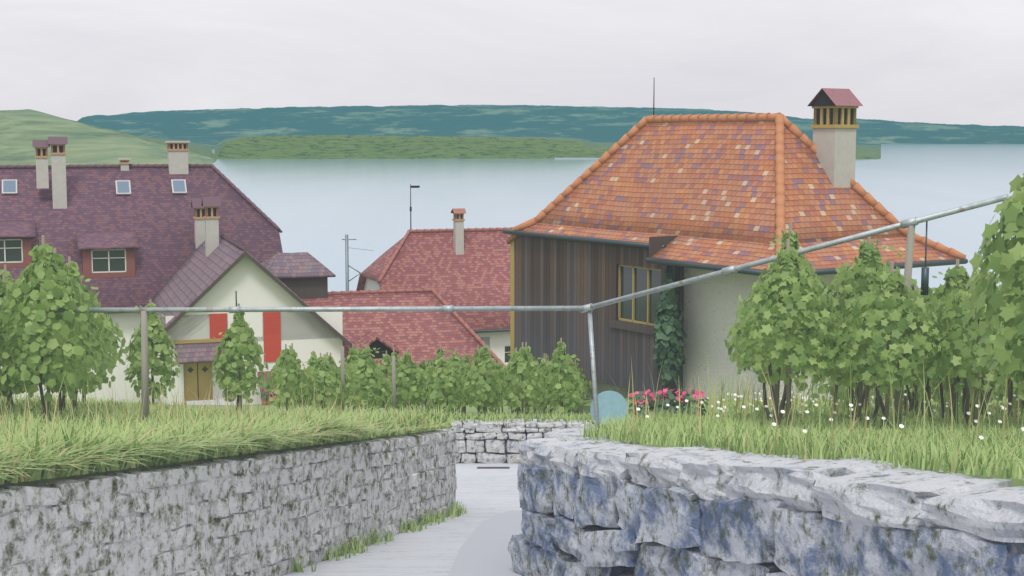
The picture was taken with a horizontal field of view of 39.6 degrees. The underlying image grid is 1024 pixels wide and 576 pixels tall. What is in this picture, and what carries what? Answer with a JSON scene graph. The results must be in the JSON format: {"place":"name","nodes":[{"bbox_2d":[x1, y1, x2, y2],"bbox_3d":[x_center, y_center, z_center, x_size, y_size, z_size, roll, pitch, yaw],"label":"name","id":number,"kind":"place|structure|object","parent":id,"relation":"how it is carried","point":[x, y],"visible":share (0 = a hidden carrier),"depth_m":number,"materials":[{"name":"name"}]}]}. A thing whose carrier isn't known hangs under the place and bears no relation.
{"place":"outdoors","nodes":[
{"label":"outdoors","id":0,"kind":"place"},
{"bbox_2d":[89,402,586,418],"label":"grass","id":1,"kind":"structure","parent":0,"point":[474,409],"depth_m":49.23,"materials":[{"name":"green plant"}]},
{"bbox_2d":[257,292,504,403],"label":"tiled roof","id":2,"kind":"structure","parent":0,"point":[417,335],"depth_m":61.67,"materials":[{"name":"red tile"}]},
{"bbox_2d":[328,288,505,367],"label":"roof ridge","id":3,"kind":"structure","parent":0,"point":[458,318],"depth_m":62.64,"materials":[{"name":"red tile"}]},
{"bbox_2d":[0,105,1023,415],"bbox_3d":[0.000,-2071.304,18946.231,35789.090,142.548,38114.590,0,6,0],"label":"terrain","id":4,"kind":"structure","parent":0,"point":[476,131],"depth_m":4311.35,"materials":[{"name":"green plant"}]},
{"bbox_2d":[0,179,351,404],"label":"house wall","id":5,"kind":"structure","parent":4,"relation":"on","point":[249,279],"depth_m":58.31,"materials":[{"name":"beige paint"}]},
{"bbox_2d":[0,167,282,307],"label":"tiled roof","id":6,"kind":"structure","parent":5,"relation":"on","point":[149,220],"depth_m":68.25,"materials":[{"name":"purple tile"}]},
{"bbox_2d":[0,137,280,256],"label":"house chimneys","id":7,"kind":"object","parent":6,"relation":"on","point":[206,217],"visible":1,"depth_m":67.74,"materials":[{"name":"beige paint"}]},
{"bbox_2d":[152,237,351,363],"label":"gable roof","id":8,"kind":"structure","parent":5,"relation":"on","point":[197,273],"depth_m":61.24,"materials":[{"name":"purple tile"}]},
{"bbox_2d":[0,398,442,485],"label":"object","id":9,"kind":"structure","parent":4,"relation":"on","point":[74,477],"depth_m":9.86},
{"bbox_2d":[0,235,268,421],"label":"vines","id":10,"kind":"object","parent":9,"relation":"on","point":[40,345],"depth_m":15.60,"materials":[{"name":"green plant"}]},
{"bbox_2d":[0,374,459,484],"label":"terrace grass","id":11,"kind":"structure","parent":9,"relation":"on","point":[67,441],"depth_m":11.25,"materials":[{"name":"plant"}]},
{"bbox_2d":[0,431,457,575],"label":"retaining wall","id":12,"kind":"structure","parent":4,"relation":"on","point":[274,513],"depth_m":10.54,"materials":[{"name":"stone"}]},
{"bbox_2d":[260,390,277,404],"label":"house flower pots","id":13,"kind":"object","parent":4,"relation":"on","point":[264,398],"depth_m":56.85,"materials":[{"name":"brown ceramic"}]},
{"bbox_2d":[342,235,372,290],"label":"utility pole","id":14,"kind":"object","parent":4,"relation":"on","point":[346,239],"visible":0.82,"depth_m":88.11,"materials":[{"name":"silver metal"}]},
{"bbox_2d":[341,346,395,411],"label":"vineyard posts","id":15,"kind":"object","parent":4,"relation":"on","point":[393,376],"visible":0.54,"depth_m":30.53,"materials":[{"name":"grey wood"}]},
{"bbox_2d":[361,340,392,358],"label":"house wing walls","id":16,"kind":"structure","parent":4,"relation":"on","point":[377,344],"depth_m":60.00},
{"bbox_2d":[282,463,521,575],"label":"path paving","id":17,"kind":"structure","parent":4,"relation":"on","point":[483,495],"depth_m":14.42,"materials":[{"name":"concrete"}]},
{"bbox_2d":[477,467,509,468],"bbox_3d":[-0.346,3.334,26.389,0.600,0.080,0.400,0,6,0],"label":"drain grate","id":18,"kind":"object","parent":17,"relation":"on","point":[493,467],"visible":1,"depth_m":26.36,"materials":[{"name":"grey metal"}]},
{"bbox_2d":[264,338,592,418],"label":"vine rows","id":19,"kind":"object","parent":4,"relation":"on","point":[480,382],"visible":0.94,"depth_m":29.79,"materials":[{"name":"green plant"}]},
{"bbox_2d":[364,278,509,365],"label":"house walls","id":20,"kind":"structure","parent":4,"relation":"on","point":[497,341],"depth_m":73.69,"materials":[{"name":"white paint"}]},
{"bbox_2d":[356,231,509,329],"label":"house roof","id":21,"kind":"structure","parent":20,"relation":"on","point":[477,273],"depth_m":74.95,"materials":[{"name":"red tile"}]},
{"bbox_2d":[377,184,512,282],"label":"house chimney","id":22,"kind":"object","parent":21,"relation":"on","point":[458,230],"visible":0.47,"depth_m":75.74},
{"bbox_2d":[259,409,634,572],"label":"grass tufts","id":23,"kind":"object","parent":4,"relation":"on","point":[453,511],"visible":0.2,"depth_m":16.42,"materials":[{"name":"plant"}]},
{"bbox_2d":[448,510,521,575],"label":"path patch","id":24,"kind":"object","parent":4,"relation":"on","point":[484,549],"visible":0.83,"depth_m":13.44,"materials":[{"name":"grey concrete"}]},
{"bbox_2d":[440,418,594,462],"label":"cross wall","id":25,"kind":"structure","parent":4,"relation":"on","point":[480,441],"depth_m":27.91,"materials":[{"name":"stone"}]},
{"bbox_2d":[46,194,1008,428],"bbox_3d":[-0.201,0.314,14.557,9.845,2.723,1.550,2,6,17],"label":"pipe frame","id":26,"kind":"object","parent":4,"relation":"on","point":[910,224],"visible":0.81,"depth_m":14.90,"materials":[{"name":"metal"}]},
{"bbox_2d":[518,419,639,568],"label":"return wall","id":27,"kind":"structure","parent":4,"relation":"on","point":[559,433],"depth_m":12.62,"materials":[{"name":"grey stone"}]},
{"bbox_2d":[590,391,626,424],"bbox_3d":[1.030,1.286,15.097,0.398,0.374,0.181,2,6,15],"label":"round disc","id":28,"kind":"object","parent":27,"relation":"on","point":[611,403],"visible":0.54,"depth_m":15.09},
{"bbox_2d":[503,229,967,411],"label":"barn walls","id":29,"kind":"structure","parent":4,"relation":"on","point":[547,269],"depth_m":40.25,"materials":[{"name":"brown wood"}]},
{"bbox_2d":[652,265,686,389],"bbox_3d":[4.245,1.341,38.239,0.945,4.203,0.929,0,6,0],"label":"climbing plant","id":30,"kind":"object","parent":29,"relation":"attached to","point":[668,331],"visible":0.91,"depth_m":38.01,"materials":[{"name":"green plant"}]},
{"bbox_2d":[506,121,956,270],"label":"barn roof","id":31,"kind":"structure","parent":29,"relation":"on","point":[705,192],"depth_m":38.34,"materials":[{"name":"orange tile"}]},
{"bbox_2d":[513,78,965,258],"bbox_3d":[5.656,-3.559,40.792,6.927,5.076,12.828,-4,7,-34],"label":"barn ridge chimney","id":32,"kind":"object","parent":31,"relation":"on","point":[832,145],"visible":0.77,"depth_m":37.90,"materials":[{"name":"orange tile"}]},
{"bbox_2d":[504,393,1023,483],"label":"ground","id":33,"kind":"structure","parent":4,"relation":"on","point":[586,406],"depth_m":11.15,"materials":[{"name":"green plant"}]},
{"bbox_2d":[629,388,708,420],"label":"red flowers","id":34,"kind":"object","parent":33,"relation":"on","point":[670,397],"visible":0.69,"depth_m":16.31,"materials":[{"name":"red plant"}]},
{"bbox_2d":[576,343,1023,479],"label":"terrace grass","id":35,"kind":"structure","parent":33,"relation":"on","point":[820,429],"depth_m":10.30,"materials":[{"name":"plant"}]},
{"bbox_2d":[724,173,1023,430],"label":"grapevines","id":36,"kind":"object","parent":33,"relation":"on","point":[965,331],"depth_m":12.51,"materials":[{"name":"green plant"}]},
{"bbox_2d":[510,436,1023,575],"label":"block wall","id":37,"kind":"structure","parent":4,"relation":"on","point":[589,506],"depth_m":8.01,"materials":[{"name":"grey stone"}]},
{"bbox_2d":[0,0,1023,125],"label":"sky","id":38,"kind":"structure","parent":0,"point":[961,62],"materials":[{"name":"white"}]},
{"bbox_2d":[212,144,1023,385],"bbox_3d":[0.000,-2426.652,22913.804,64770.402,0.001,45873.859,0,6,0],"label":"lake water","id":39,"kind":"structure","parent":0,"point":[318,209],"depth_m":557.03,"materials":[{"name":"liquid"}]},
{"bbox_2d":[555,158,598,158],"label":"sail and breakwater","id":40,"kind":"object","parent":39,"relation":"in","point":[576,158],"visible":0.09,"depth_m":1359.38,"materials":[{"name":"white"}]}
]}

